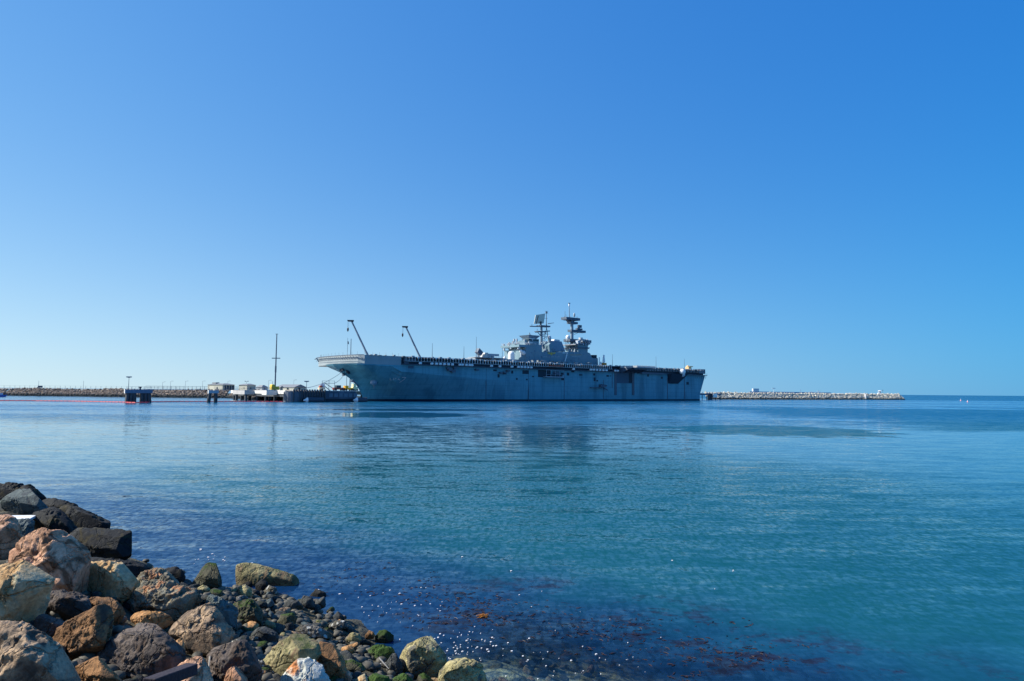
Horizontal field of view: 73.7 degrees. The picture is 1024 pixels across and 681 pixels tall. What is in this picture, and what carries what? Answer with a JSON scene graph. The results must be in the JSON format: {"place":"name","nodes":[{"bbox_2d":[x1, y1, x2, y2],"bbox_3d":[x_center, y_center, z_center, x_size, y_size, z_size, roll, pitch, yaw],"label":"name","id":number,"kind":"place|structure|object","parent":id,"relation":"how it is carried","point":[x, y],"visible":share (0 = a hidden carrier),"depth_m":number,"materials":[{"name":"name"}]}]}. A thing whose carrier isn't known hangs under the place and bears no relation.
{"place":"outdoors","nodes":[
{"label":"outdoors","id":0,"kind":"place"},
{"bbox_2d":[343,386,352,390],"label":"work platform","id":1,"kind":"structure","parent":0,"point":[347,388],"depth_m":277.36,"materials":[{"name":"yellow paint"}]},
{"bbox_2d":[350,380,358,390],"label":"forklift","id":2,"kind":"object","parent":1,"relation":"attached to","point":[354,387],"visible":1,"depth_m":279.62,"materials":[{"name":"metal"}]},
{"bbox_2d":[0,505,733,680],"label":"shore ground","id":3,"kind":"structure","parent":0,"point":[628,669],"depth_m":15.33,"materials":[{"name":"stone"}]},
{"bbox_2d":[0,514,22,559],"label":"boulder","id":4,"kind":"object","parent":3,"relation":"on","point":[11,535],"visible":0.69,"depth_m":13.07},
{"bbox_2d":[0,482,45,500],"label":"boulder","id":5,"kind":"object","parent":3,"relation":"on","point":[6,488],"visible":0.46,"depth_m":27.61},
{"bbox_2d":[0,488,48,514],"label":"boulder","id":6,"kind":"object","parent":3,"relation":"on","point":[24,501],"visible":0.77,"depth_m":23.60,"materials":[{"name":"stone"}]},
{"bbox_2d":[17,518,34,536],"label":"boulder","id":7,"kind":"object","parent":3,"relation":"on","point":[27,525],"visible":0.38,"depth_m":16.81,"materials":[{"name":"stone"}]},
{"bbox_2d":[0,560,54,622],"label":"boulder","id":8,"kind":"object","parent":3,"relation":"on","point":[25,588],"visible":0.87,"depth_m":8.21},
{"bbox_2d":[0,620,80,680],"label":"boulder","id":9,"kind":"object","parent":3,"relation":"on","point":[29,652],"visible":1,"depth_m":6.09,"materials":[{"name":"stone"}]},
{"bbox_2d":[8,527,90,592],"bbox_3d":[-7.023,3.381,10.251,1.505,1.188,1.018,0,-4,0],"label":"boulder","id":10,"kind":"object","parent":3,"relation":"on","point":[62,557],"visible":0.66,"depth_m":9.99,"materials":[{"name":"stone"}]},
{"bbox_2d":[34,613,64,636],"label":"boulder","id":11,"kind":"object","parent":3,"relation":"on","point":[47,624],"visible":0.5,"depth_m":8.08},
{"bbox_2d":[32,506,76,533],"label":"boulder","id":12,"kind":"object","parent":3,"relation":"on","point":[52,518],"visible":0.56,"depth_m":18.92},
{"bbox_2d":[12,515,35,519],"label":"white slab","id":13,"kind":"structure","parent":12,"relation":"on","point":[31,517],"depth_m":18.83,"materials":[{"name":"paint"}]},
{"bbox_2d":[43,498,78,507],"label":"boulder","id":14,"kind":"object","parent":3,"relation":"on","point":[52,502],"visible":0.34,"depth_m":25.12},
{"bbox_2d":[47,589,91,620],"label":"boulder","id":15,"kind":"object","parent":3,"relation":"on","point":[64,604],"visible":0.63,"depth_m":8.90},
{"bbox_2d":[52,603,113,659],"bbox_3d":[-4.981,3.423,7.965,0.789,0.730,0.585,0,-4,0],"label":"boulder","id":16,"kind":"object","parent":3,"relation":"on","point":[87,631],"visible":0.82,"depth_m":7.78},
{"bbox_2d":[59,505,110,528],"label":"boulder","id":17,"kind":"object","parent":3,"relation":"on","point":[79,517],"visible":0.48,"depth_m":22.03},
{"bbox_2d":[75,656,122,680],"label":"boulder","id":18,"kind":"object","parent":3,"relation":"on","point":[97,668],"visible":0.94,"depth_m":6.78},
{"bbox_2d":[69,527,131,559],"bbox_3d":[-10.276,5.154,17.110,1.830,0.948,1.136,0,-4,0],"label":"boulder","id":19,"kind":"object","parent":3,"relation":"on","point":[116,543],"visible":0.71,"depth_m":16.75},
{"bbox_2d":[89,597,125,625],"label":"boulder","id":20,"kind":"object","parent":3,"relation":"on","point":[119,613],"visible":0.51,"depth_m":9.22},
{"bbox_2d":[87,560,139,604],"bbox_3d":[-6.224,3.834,10.752,1.082,0.799,0.627,-1,-5,24],"label":"boulder","id":21,"kind":"object","parent":3,"relation":"on","point":[118,580],"visible":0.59,"depth_m":10.46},
{"bbox_2d":[91,557,149,577],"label":"boulder","id":22,"kind":"object","parent":3,"relation":"on","point":[135,568],"visible":0.4,"depth_m":12.50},
{"bbox_2d":[96,623,185,679],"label":"boulder","id":23,"kind":"object","parent":3,"relation":"on","point":[149,649],"visible":0.79,"depth_m":7.59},
{"bbox_2d":[130,611,173,628],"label":"boulder","id":24,"kind":"object","parent":3,"relation":"on","point":[162,620],"visible":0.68,"depth_m":9.58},
{"bbox_2d":[137,567,178,584],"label":"boulder","id":25,"kind":"object","parent":3,"relation":"on","point":[161,574],"visible":0.45,"depth_m":11.64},
{"bbox_2d":[127,579,202,622],"bbox_3d":[-5.355,4.016,10.448,1.217,0.737,0.825,0,-4,0],"label":"boulder","id":26,"kind":"object","parent":3,"relation":"on","point":[174,600],"visible":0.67,"depth_m":10.22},
{"bbox_2d":[143,663,197,680],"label":"wooden plank","id":27,"kind":"object","parent":3,"relation":"on","point":[182,672],"visible":1,"depth_m":6.01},
{"bbox_2d":[165,566,185,582],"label":"boulder","id":28,"kind":"object","parent":3,"relation":"on","point":[177,573],"visible":0.48,"depth_m":13.09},
{"bbox_2d":[176,638,184,648],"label":"boulder","id":29,"kind":"object","parent":3,"relation":"on","point":[180,641],"visible":0.3,"depth_m":8.63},
{"bbox_2d":[180,579,192,585],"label":"stone","id":30,"kind":"object","parent":3,"relation":"on","point":[187,582],"visible":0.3,"depth_m":13.09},
{"bbox_2d":[178,656,213,680],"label":"boulder","id":31,"kind":"object","parent":3,"relation":"on","point":[204,673],"visible":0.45,"depth_m":7.23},
{"bbox_2d":[168,602,234,656],"bbox_3d":[-4.122,3.965,9.278,0.878,0.836,0.610,-1,-4,15],"label":"boulder","id":32,"kind":"object","parent":3,"relation":"on","point":[205,629],"visible":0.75,"depth_m":9.05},
{"bbox_2d":[197,585,209,592],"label":"boulder","id":33,"kind":"object","parent":3,"relation":"on","point":[204,588],"visible":0.69,"depth_m":12.31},
{"bbox_2d":[193,562,221,588],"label":"boulder","id":34,"kind":"object","parent":3,"relation":"on","point":[209,575],"visible":0.65,"depth_m":13.08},
{"bbox_2d":[6,559,413,680],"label":"pebbles","id":35,"kind":"object","parent":3,"relation":"on","point":[327,618],"visible":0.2,"depth_m":10.95,"materials":[{"name":"stone"}]},
{"bbox_2d":[256,641,267,647],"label":"stone","id":36,"kind":"object","parent":35,"relation":"on","point":[262,644],"visible":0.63,"depth_m":9.96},
{"bbox_2d":[345,671,352,680],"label":"boulder","id":37,"kind":"object","parent":35,"relation":"on","point":[348,677],"visible":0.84,"depth_m":9.21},
{"bbox_2d":[208,589,222,596],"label":"boulder","id":38,"kind":"object","parent":3,"relation":"on","point":[217,592],"visible":0.58,"depth_m":12.28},
{"bbox_2d":[205,594,238,627],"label":"boulder","id":39,"kind":"object","parent":3,"relation":"on","point":[228,610],"visible":0.55,"depth_m":10.45,"materials":[{"name":"stone"}]},
{"bbox_2d":[206,639,262,680],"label":"boulder","id":40,"kind":"object","parent":3,"relation":"on","point":[241,655],"visible":0.84,"depth_m":7.94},
{"bbox_2d":[224,666,247,680],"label":"boulder","id":41,"kind":"object","parent":3,"relation":"on","point":[234,673],"visible":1,"depth_m":7.62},
{"bbox_2d":[233,635,249,640],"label":"stone","id":42,"kind":"object","parent":3,"relation":"on","point":[247,637],"visible":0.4,"depth_m":9.93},
{"bbox_2d":[238,584,251,596],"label":"boulder","id":43,"kind":"object","parent":3,"relation":"on","point":[245,589],"visible":0.88,"depth_m":13.10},
{"bbox_2d":[233,599,263,626],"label":"boulder","id":44,"kind":"object","parent":3,"relation":"on","point":[250,610],"visible":0.66,"depth_m":11.00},
{"bbox_2d":[248,621,258,629],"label":"stone","id":45,"kind":"object","parent":3,"relation":"on","point":[254,625],"visible":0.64,"depth_m":10.84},
{"bbox_2d":[255,601,266,608],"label":"stone","id":46,"kind":"object","parent":3,"relation":"on","point":[262,604],"visible":0.61,"depth_m":12.38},
{"bbox_2d":[255,579,267,590],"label":"boulder","id":47,"kind":"object","parent":3,"relation":"on","point":[261,584],"visible":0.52,"depth_m":15.41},
{"bbox_2d":[249,626,278,642],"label":"boulder","id":48,"kind":"object","parent":3,"relation":"on","point":[264,633],"visible":0.6,"depth_m":10.23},
{"bbox_2d":[235,562,298,585],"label":"boulder","id":49,"kind":"object","parent":3,"relation":"on","point":[254,573],"visible":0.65,"depth_m":16.12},
{"bbox_2d":[265,598,273,608],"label":"boulder","id":50,"kind":"object","parent":3,"relation":"on","point":[270,603],"visible":0.87,"depth_m":12.45,"materials":[{"name":"stone"}]},
{"bbox_2d":[264,620,275,628],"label":"boulder","id":51,"kind":"object","parent":3,"relation":"on","point":[269,624],"visible":0.53,"depth_m":11.08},
{"bbox_2d":[264,585,276,594],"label":"boulder","id":52,"kind":"object","parent":3,"relation":"on","point":[272,589],"visible":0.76,"depth_m":13.96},
{"bbox_2d":[267,594,282,601],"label":"stone","id":53,"kind":"object","parent":3,"relation":"on","point":[274,597],"visible":0.76,"depth_m":13.33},
{"bbox_2d":[273,623,282,634],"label":"stone","id":54,"kind":"object","parent":3,"relation":"on","point":[278,628],"visible":0.64,"depth_m":11.05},
{"bbox_2d":[279,607,290,612],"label":"stone","id":55,"kind":"object","parent":3,"relation":"on","point":[286,609],"visible":0.48,"depth_m":12.40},
{"bbox_2d":[277,613,297,624],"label":"boulder","id":56,"kind":"object","parent":3,"relation":"on","point":[284,619],"visible":0.63,"depth_m":11.56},
{"bbox_2d":[285,622,294,630],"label":"stone","id":57,"kind":"object","parent":3,"relation":"on","point":[290,626],"visible":0.63,"depth_m":11.36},
{"bbox_2d":[263,633,321,675],"bbox_3d":[-2.910,4.204,8.924,0.690,0.691,0.749,4,-6,-40],"label":"boulder","id":58,"kind":"object","parent":3,"relation":"on","point":[282,656],"visible":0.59,"depth_m":8.79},
{"bbox_2d":[283,600,303,609],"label":"boulder","id":59,"kind":"object","parent":3,"relation":"on","point":[295,604],"visible":0.64,"depth_m":12.78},
{"bbox_2d":[279,657,330,680],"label":"boulder","id":60,"kind":"object","parent":3,"relation":"on","point":[305,669],"visible":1,"depth_m":8.13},
{"bbox_2d":[300,595,315,608],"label":"boulder","id":61,"kind":"object","parent":3,"relation":"on","point":[307,602],"visible":0.9,"depth_m":13.30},
{"bbox_2d":[295,624,332,639],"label":"boulder","id":62,"kind":"object","parent":3,"relation":"on","point":[315,632],"visible":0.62,"depth_m":11.30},
{"bbox_2d":[313,604,320,613],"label":"stone","id":63,"kind":"object","parent":3,"relation":"on","point":[317,608],"visible":0.86,"depth_m":13.33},
{"bbox_2d":[315,597,325,608],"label":"boulder","id":64,"kind":"object","parent":3,"relation":"on","point":[321,601],"visible":0.68,"depth_m":13.66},
{"bbox_2d":[317,641,347,678],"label":"boulder","id":65,"kind":"object","parent":3,"relation":"on","point":[331,660],"visible":0.62,"depth_m":9.21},
{"bbox_2d":[333,611,344,619],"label":"boulder","id":66,"kind":"object","parent":3,"relation":"on","point":[337,615],"visible":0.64,"depth_m":12.97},
{"bbox_2d":[331,620,347,630],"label":"boulder","id":67,"kind":"object","parent":3,"relation":"on","point":[341,625],"visible":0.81,"depth_m":12.36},
{"bbox_2d":[340,650,354,659],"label":"stone","id":68,"kind":"object","parent":3,"relation":"on","point":[346,654],"visible":0.36,"depth_m":10.51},
{"bbox_2d":[341,645,353,653],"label":"boulder","id":69,"kind":"object","parent":3,"relation":"on","point":[350,648],"visible":0.5,"depth_m":10.84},
{"bbox_2d":[344,624,354,633],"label":"stone","id":70,"kind":"object","parent":3,"relation":"on","point":[350,629],"visible":0.85,"depth_m":12.49,"materials":[{"name":"stone"}]},
{"bbox_2d":[346,632,361,641],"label":"boulder","id":71,"kind":"object","parent":3,"relation":"on","point":[353,636],"visible":0.83,"depth_m":11.72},
{"bbox_2d":[346,659,365,672],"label":"boulder","id":72,"kind":"object","parent":3,"relation":"on","point":[352,666],"visible":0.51,"depth_m":9.76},
{"bbox_2d":[353,670,361,678],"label":"stone","id":73,"kind":"object","parent":3,"relation":"on","point":[357,673],"visible":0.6,"depth_m":9.45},
{"bbox_2d":[356,674,367,680],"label":"boulder","id":74,"kind":"object","parent":3,"relation":"on","point":[363,677],"visible":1,"depth_m":9.14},
{"bbox_2d":[360,639,371,646],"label":"stone","id":75,"kind":"object","parent":3,"relation":"on","point":[365,642],"visible":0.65,"depth_m":11.78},
{"bbox_2d":[365,630,374,638],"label":"boulder","id":76,"kind":"object","parent":3,"relation":"on","point":[369,634],"visible":1,"depth_m":12.50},
{"bbox_2d":[367,673,390,680],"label":"boulder","id":77,"kind":"object","parent":3,"relation":"on","point":[375,677],"visible":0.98,"depth_m":9.25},
{"bbox_2d":[368,644,394,658],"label":"boulder","id":78,"kind":"object","parent":3,"relation":"on","point":[376,651],"visible":0.69,"depth_m":11.13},
{"bbox_2d":[375,629,393,642],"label":"boulder","id":79,"kind":"object","parent":3,"relation":"on","point":[384,636],"visible":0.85,"depth_m":12.51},
{"bbox_2d":[386,653,402,673],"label":"boulder","id":80,"kind":"object","parent":3,"relation":"on","point":[393,662],"visible":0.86,"depth_m":10.39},
{"bbox_2d":[393,673,412,680],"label":"boulder","id":81,"kind":"object","parent":3,"relation":"on","point":[402,677],"visible":1,"depth_m":9.54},
{"bbox_2d":[400,636,446,678],"bbox_3d":[-1.446,5.258,11.136,0.795,0.868,0.648,0,-4,0],"label":"boulder","id":82,"kind":"object","parent":3,"relation":"on","point":[426,655],"visible":0.8,"depth_m":10.87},
{"bbox_2d":[417,673,433,680],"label":"boulder","id":83,"kind":"object","parent":3,"relation":"on","point":[423,677],"visible":1,"depth_m":9.91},
{"bbox_2d":[437,657,486,680],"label":"boulder","id":84,"kind":"object","parent":3,"relation":"on","point":[462,669],"visible":1,"depth_m":9.64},
{"bbox_2d":[477,646,490,654],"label":"stone","id":85,"kind":"object","parent":3,"relation":"on","point":[483,650],"visible":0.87,"depth_m":13.65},
{"bbox_2d":[489,663,502,668],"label":"stone","id":86,"kind":"object","parent":3,"relation":"on","point":[499,665],"visible":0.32,"depth_m":12.28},
{"bbox_2d":[515,646,526,653],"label":"stone","id":87,"kind":"object","parent":3,"relation":"on","point":[522,650],"visible":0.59,"depth_m":14.45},
{"bbox_2d":[519,659,530,666],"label":"stone","id":88,"kind":"object","parent":3,"relation":"on","point":[522,662],"visible":0.79,"depth_m":13.37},
{"bbox_2d":[523,665,533,674],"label":"stone","id":89,"kind":"object","parent":3,"relation":"on","point":[527,669],"visible":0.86,"depth_m":12.70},
{"bbox_2d":[534,667,548,677],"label":"stone","id":90,"kind":"object","parent":3,"relation":"on","point":[542,672],"visible":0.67,"depth_m":12.66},
{"bbox_2d":[538,659,551,664],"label":"stone","id":91,"kind":"object","parent":3,"relation":"on","point":[541,662],"visible":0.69,"depth_m":13.79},
{"bbox_2d":[558,652,572,660],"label":"stone","id":92,"kind":"object","parent":3,"relation":"on","point":[564,656],"visible":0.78,"depth_m":14.79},
{"bbox_2d":[586,664,594,674],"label":"stone","id":93,"kind":"object","parent":3,"relation":"on","point":[591,668],"visible":0.84,"depth_m":14.02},
{"bbox_2d":[0,388,1023,680],"bbox_3d":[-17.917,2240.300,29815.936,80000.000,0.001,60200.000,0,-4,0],"label":"water","id":94,"kind":"structure","parent":0,"point":[864,540],"depth_m":26.46,"materials":[{"name":"liquid"}]},
{"bbox_2d":[124,387,152,401],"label":"mooring dolphin","id":95,"kind":"object","parent":94,"relation":"in","point":[130,395],"visible":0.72,"depth_m":229.01,"materials":[{"name":"concrete"}]},
{"bbox_2d":[0,400,282,402],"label":"floating boom","id":96,"kind":"object","parent":94,"relation":"on","point":[144,402],"visible":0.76,"depth_m":239.67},
{"bbox_2d":[0,387,305,399],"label":"shore rock armour","id":97,"kind":"object","parent":94,"relation":"in","point":[119,392],"visible":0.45,"depth_m":383.88,"materials":[{"name":"stone"}]},
{"bbox_2d":[207,390,218,402],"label":"mooring dolphin","id":98,"kind":"object","parent":94,"relation":"in","point":[210,392],"visible":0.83,"depth_m":239.32,"materials":[{"name":"concrete"}]},
{"bbox_2d":[146,386,209,389],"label":"walkway","id":99,"kind":"structure","parent":98,"relation":"on","point":[179,389],"depth_m":236.22,"materials":[{"name":"metal"}]},
{"bbox_2d":[217,387,261,389],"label":"walkway","id":100,"kind":"structure","parent":98,"relation":"on","point":[247,388],"depth_m":249.84,"materials":[{"name":"metal"}]},
{"bbox_2d":[272,334,279,390],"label":"signal mast","id":101,"kind":"object","parent":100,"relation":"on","point":[275,358],"visible":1,"depth_m":261.99,"materials":[{"name":"metal"}]},
{"bbox_2d":[231,389,361,401],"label":"berthing pier","id":102,"kind":"structure","parent":94,"relation":"in","point":[296,395],"depth_m":269.65,"materials":[{"name":"concrete"}]},
{"bbox_2d":[303,397,323,401],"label":"floating fender","id":103,"kind":"object","parent":94,"relation":"on","point":[314,399],"visible":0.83,"depth_m":262.39,"materials":[{"name":"rubber"}]},
{"bbox_2d":[310,588,325,596],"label":"boulder","id":104,"kind":"object","parent":94,"relation":"in","point":[317,593],"visible":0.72,"depth_m":15.25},
{"bbox_2d":[353,397,367,401],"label":"floating fender","id":105,"kind":"object","parent":94,"relation":"on","point":[360,399],"visible":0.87,"depth_m":274.93,"materials":[{"name":"rubber"}]},
{"bbox_2d":[194,553,733,678],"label":"foam flecks","id":106,"kind":"object","parent":94,"relation":"on","point":[459,632],"visible":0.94,"depth_m":12.67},
{"bbox_2d":[314,303,706,400],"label":"warship","id":107,"kind":"object","parent":94,"relation":"on","point":[528,367],"visible":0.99,"depth_m":345.18,"materials":[{"name":"grey paint"}]},
{"bbox_2d":[347,320,368,354],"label":"mobile crane","id":108,"kind":"object","parent":107,"relation":"attached to","point":[364,348],"visible":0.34,"depth_m":312.74,"materials":[{"name":"grey paint"}]},
{"bbox_2d":[402,326,420,356],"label":"mobile crane","id":109,"kind":"object","parent":107,"relation":"attached to","point":[406,327],"visible":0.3,"depth_m":335.71,"materials":[{"name":"grey paint"}]},
{"bbox_2d":[310,561,815,680],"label":"floating kelp","id":110,"kind":"object","parent":94,"relation":"on","point":[700,648],"visible":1,"depth_m":13.39},
{"bbox_2d":[700,392,720,399],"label":"pier end","id":111,"kind":"structure","parent":94,"relation":"in","point":[709,396],"depth_m":476.52,"materials":[{"name":"white paint"}]},
{"bbox_2d":[748,388,830,393],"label":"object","id":112,"kind":"object","parent":94,"relation":"on","point":[755,390],"visible":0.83,"depth_m":2584.30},
{"bbox_2d":[705,391,904,399],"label":"breakwater rock armour","id":113,"kind":"object","parent":94,"relation":"in","point":[797,396],"visible":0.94,"depth_m":575.84,"materials":[{"name":"stone"}]},
{"bbox_2d":[0,0,1023,395],"label":"sky","id":114,"kind":"structure","parent":0,"point":[827,196],"materials":[{"name":"blue"}]},
{"label":"far ground","id":115,"kind":"structure","parent":0,"visible":0},
{"bbox_2d":[5,385,182,388],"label":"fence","id":116,"kind":"object","parent":115,"relation":"on","point":[116,386],"visible":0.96,"depth_m":396.53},
{"bbox_2d":[208,382,234,389],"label":"building","id":117,"kind":"structure","parent":115,"relation":"on","point":[215,385],"depth_m":433.36,"materials":[{"name":"white paint"}]},
{"bbox_2d":[239,384,255,389],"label":"building","id":118,"kind":"structure","parent":115,"relation":"on","point":[247,385],"depth_m":431.56,"materials":[{"name":"white paint"}]},
{"bbox_2d":[279,384,305,389],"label":"building","id":119,"kind":"structure","parent":115,"relation":"on","point":[292,386],"depth_m":433.33,"materials":[{"name":"white paint"}]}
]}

